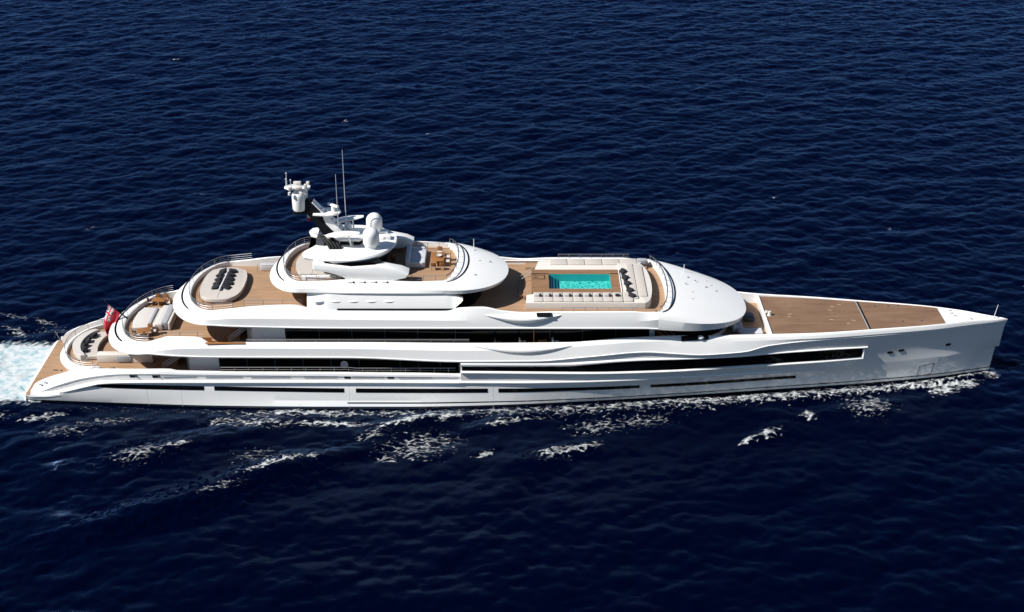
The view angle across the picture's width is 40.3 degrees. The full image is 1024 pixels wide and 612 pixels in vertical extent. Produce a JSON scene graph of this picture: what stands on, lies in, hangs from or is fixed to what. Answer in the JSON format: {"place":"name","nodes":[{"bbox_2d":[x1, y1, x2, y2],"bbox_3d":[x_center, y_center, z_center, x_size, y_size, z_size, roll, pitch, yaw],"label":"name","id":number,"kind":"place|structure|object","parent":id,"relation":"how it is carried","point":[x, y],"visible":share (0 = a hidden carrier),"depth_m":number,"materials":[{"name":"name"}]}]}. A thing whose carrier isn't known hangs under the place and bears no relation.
{"place":"outdoors","nodes":[
{"label":"outdoors","id":0,"kind":"place"},
{"bbox_2d":[0,0,1023,611],"bbox_3d":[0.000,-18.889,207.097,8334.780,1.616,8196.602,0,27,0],"label":"sea","id":1,"kind":"structure","parent":0,"point":[868,150],"depth_m":185.01,"materials":[{"name":"liquid"}]},
{"bbox_2d":[20,152,1007,408],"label":"superyacht","id":2,"kind":"object","parent":1,"relation":"on","point":[374,328],"visible":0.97,"depth_m":148.83,"materials":[{"name":"paint"}]},
{"bbox_2d":[72,329,108,360],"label":"sun pad","id":3,"kind":"object","parent":2,"relation":"on","point":[97,341],"visible":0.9,"depth_m":154.32,"materials":[{"name":"beige fabric"}]},
{"bbox_2d":[81,332,97,352],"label":"curved bolster","id":4,"kind":"object","parent":3,"relation":"on","point":[83,342],"visible":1,"depth_m":154.56,"materials":[{"name":"grey fabric"}]},
{"bbox_2d":[104,305,119,336],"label":"ensign flag","id":5,"kind":"object","parent":2,"relation":"attached to","point":[111,317],"visible":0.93,"depth_m":153.41,"materials":[{"name":"red fabric"}]},
{"bbox_2d":[136,327,150,332],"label":"dining table","id":6,"kind":"object","parent":2,"relation":"on","point":[143,330],"visible":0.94,"depth_m":150.53,"materials":[{"name":"brown wood"}]},
{"bbox_2d":[93,384,203,389],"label":"hull window","id":7,"kind":"structure","parent":2,"relation":"in","point":[128,386],"depth_m":148.77,"materials":[{"name":"black glass"}]},
{"bbox_2d":[132,304,177,330],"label":"double lounger","id":8,"kind":"object","parent":2,"relation":"on","point":[165,317],"visible":0.83,"depth_m":153.12,"materials":[{"name":"beige fabric"}]},
{"bbox_2d":[152,297,166,306],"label":"dining table","id":9,"kind":"object","parent":2,"relation":"on","point":[158,299],"visible":1,"depth_m":156.95,"materials":[{"name":"brown wood"}]},
{"bbox_2d":[200,267,246,303],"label":"oval sun pad","id":10,"kind":"object","parent":2,"relation":"on","point":[220,294],"visible":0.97,"depth_m":150.63,"materials":[{"name":"beige fabric"}]},
{"bbox_2d":[211,284,218,289],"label":"scatter cushion","id":11,"kind":"object","parent":10,"relation":"on","point":[215,286],"visible":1,"depth_m":150.34,"materials":[{"name":"grey fabric"}]},
{"bbox_2d":[214,276,223,280],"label":"scatter cushion","id":12,"kind":"object","parent":10,"relation":"on","point":[218,278],"visible":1,"depth_m":152.17,"materials":[{"name":"grey fabric"}]},
{"bbox_2d":[222,283,230,289],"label":"scatter cushion","id":13,"kind":"object","parent":10,"relation":"on","point":[226,286],"visible":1,"depth_m":150.42,"materials":[{"name":"grey fabric"}]},
{"bbox_2d":[225,280,232,284],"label":"scatter cushion","id":14,"kind":"object","parent":10,"relation":"on","point":[228,282],"visible":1,"depth_m":151.25,"materials":[{"name":"grey fabric"}]},
{"bbox_2d":[226,276,233,280],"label":"scatter cushion","id":15,"kind":"object","parent":10,"relation":"on","point":[230,278],"visible":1,"depth_m":152.16,"materials":[{"name":"grey fabric"}]},
{"bbox_2d":[227,272,235,276],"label":"scatter cushion","id":16,"kind":"object","parent":10,"relation":"on","point":[231,274],"visible":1,"depth_m":153.09,"materials":[{"name":"grey fabric"}]},
{"bbox_2d":[229,268,236,272],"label":"scatter cushion","id":17,"kind":"object","parent":10,"relation":"on","point":[232,270],"visible":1,"depth_m":153.96,"materials":[{"name":"grey fabric"}]},
{"bbox_2d":[260,262,275,269],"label":"covered bar","id":18,"kind":"object","parent":2,"relation":"on","point":[266,265],"visible":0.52,"depth_m":155.86,"materials":[{"name":"grey fabric"}]},
{"bbox_2d":[214,386,343,391],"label":"hull window","id":19,"kind":"structure","parent":2,"relation":"in","point":[217,388],"depth_m":148.66,"materials":[{"name":"black glass"}]},
{"bbox_2d":[296,255,341,280],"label":"aft sun pad","id":20,"kind":"object","parent":2,"relation":"on","point":[305,270],"visible":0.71,"depth_m":147.68,"materials":[{"name":"beige fabric"}]},
{"bbox_2d":[405,244,426,267],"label":"grey sofa","id":21,"kind":"object","parent":2,"relation":"on","point":[415,257],"visible":0.96,"depth_m":150.96,"materials":[{"name":"fabric"}]},
{"bbox_2d":[356,388,487,392],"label":"hull window","id":22,"kind":"structure","parent":2,"relation":"in","point":[358,390],"depth_m":148.70,"materials":[{"name":"black glass"}]},
{"bbox_2d":[430,252,444,263],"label":"deck table","id":23,"kind":"object","parent":2,"relation":"on","point":[436,259],"visible":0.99,"depth_m":150.66,"materials":[{"name":"brown wood"}]},
{"bbox_2d":[437,246,441,251],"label":"dining chair","id":24,"kind":"object","parent":2,"relation":"on","point":[439,248],"visible":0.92,"depth_m":152.71,"materials":[{"name":"brown wood"}]},
{"bbox_2d":[533,292,542,301],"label":"pool mattress","id":25,"kind":"object","parent":2,"relation":"on","point":[537,299],"visible":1,"depth_m":147.72,"materials":[{"name":"beige fabric"}]},
{"bbox_2d":[543,292,552,301],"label":"pool mattress","id":26,"kind":"object","parent":2,"relation":"on","point":[547,299],"visible":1,"depth_m":147.72,"materials":[{"name":"beige fabric"}]},
{"bbox_2d":[553,292,562,301],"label":"pool mattress","id":27,"kind":"object","parent":2,"relation":"on","point":[557,299],"visible":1,"depth_m":147.72,"materials":[{"name":"beige fabric"}]},
{"bbox_2d":[550,259,566,264],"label":"port seat","id":28,"kind":"object","parent":2,"relation":"on","point":[558,261],"visible":1,"depth_m":156.10,"materials":[{"name":"beige fabric"}]},
{"bbox_2d":[563,292,572,301],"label":"pool mattress","id":29,"kind":"object","parent":2,"relation":"on","point":[567,299],"visible":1,"depth_m":147.72,"materials":[{"name":"beige fabric"}]},
{"bbox_2d":[498,385,639,392],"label":"hull window","id":30,"kind":"structure","parent":2,"relation":"in","point":[634,386],"depth_m":149.02,"materials":[{"name":"black glass"}]},
{"bbox_2d":[567,259,584,264],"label":"port seat","id":31,"kind":"object","parent":2,"relation":"on","point":[575,261],"visible":1,"depth_m":156.12,"materials":[{"name":"beige fabric"}]},
{"bbox_2d":[573,292,582,301],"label":"pool mattress","id":32,"kind":"object","parent":2,"relation":"on","point":[577,299],"visible":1,"depth_m":147.72,"materials":[{"name":"beige fabric"}]},
{"bbox_2d":[583,292,592,301],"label":"pool mattress","id":33,"kind":"object","parent":2,"relation":"on","point":[587,299],"visible":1,"depth_m":147.72,"materials":[{"name":"beige fabric"}]},
{"bbox_2d":[584,259,601,264],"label":"port seat","id":34,"kind":"object","parent":2,"relation":"on","point":[593,261],"visible":1,"depth_m":156.10,"materials":[{"name":"beige fabric"}]},
{"bbox_2d":[593,292,602,301],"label":"pool mattress","id":35,"kind":"object","parent":2,"relation":"on","point":[597,299],"visible":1,"depth_m":147.53,"materials":[{"name":"beige fabric"}]},
{"bbox_2d":[602,292,612,301],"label":"pool mattress","id":36,"kind":"object","parent":2,"relation":"on","point":[607,299],"visible":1,"depth_m":147.72,"materials":[{"name":"beige fabric"}]},
{"bbox_2d":[602,259,618,264],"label":"port seat","id":37,"kind":"object","parent":2,"relation":"on","point":[610,261],"visible":1,"depth_m":156.22,"materials":[{"name":"beige fabric"}]},
{"bbox_2d":[612,292,622,301],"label":"pool mattress","id":38,"kind":"object","parent":2,"relation":"on","point":[618,298],"visible":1,"depth_m":147.72,"materials":[{"name":"beige fabric"}]},
{"bbox_2d":[619,268,626,275],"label":"pool cushion","id":39,"kind":"object","parent":2,"relation":"on","point":[622,271],"visible":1,"depth_m":153.19,"materials":[{"name":"grey fabric"}]},
{"bbox_2d":[621,274,628,281],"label":"pool cushion","id":40,"kind":"object","parent":2,"relation":"on","point":[624,277],"visible":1,"depth_m":151.77,"materials":[{"name":"grey fabric"}]},
{"bbox_2d":[624,280,630,288],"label":"pool cushion","id":41,"kind":"object","parent":2,"relation":"on","point":[627,283],"visible":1,"depth_m":150.43,"materials":[{"name":"grey fabric"}]},
{"bbox_2d":[623,292,632,301],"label":"pool mattress","id":42,"kind":"object","parent":2,"relation":"on","point":[626,298],"visible":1,"depth_m":147.56,"materials":[{"name":"beige fabric"}]},
{"bbox_2d":[619,259,636,262],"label":"port seat","id":43,"kind":"object","parent":2,"relation":"on","point":[627,260],"visible":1,"depth_m":156.38,"materials":[{"name":"beige fabric"}]},
{"bbox_2d":[626,287,633,293],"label":"pool cushion","id":44,"kind":"object","parent":2,"relation":"on","point":[629,289],"visible":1,"depth_m":149.00,"materials":[{"name":"grey fabric"}]},
{"bbox_2d":[626,264,638,298],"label":"platform pad","id":45,"kind":"object","parent":2,"relation":"on","point":[630,272],"visible":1,"depth_m":151.87,"materials":[{"name":"beige fabric"}]},
{"bbox_2d":[633,266,646,296],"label":"platform pad","id":46,"kind":"object","parent":2,"relation":"on","point":[640,281],"visible":1,"depth_m":151.21,"materials":[{"name":"beige fabric"}]},
{"bbox_2d":[637,258,646,264],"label":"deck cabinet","id":47,"kind":"object","parent":2,"relation":"on","point":[643,261],"visible":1,"depth_m":156.32,"materials":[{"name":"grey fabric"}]},
{"bbox_2d":[462,348,862,371],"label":"saloon window","id":48,"kind":"structure","parent":2,"relation":"in","point":[843,353],"depth_m":148.41,"materials":[{"name":"black glass"}]},
{"bbox_2d":[651,376,795,387],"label":"hull window","id":49,"kind":"structure","parent":2,"relation":"in","point":[781,377],"depth_m":150.71,"materials":[{"name":"black glass"}]},
{"bbox_2d":[731,320,762,334],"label":"curved sofa","id":50,"kind":"object","parent":2,"relation":"on","point":[738,328],"visible":0.57,"depth_m":150.95,"materials":[{"name":"grey fabric"}]},
{"bbox_2d":[743,312,754,321],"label":"ottoman","id":51,"kind":"object","parent":2,"relation":"on","point":[748,316],"visible":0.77,"depth_m":153.66,"materials":[{"name":"grey fabric"}]}
]}

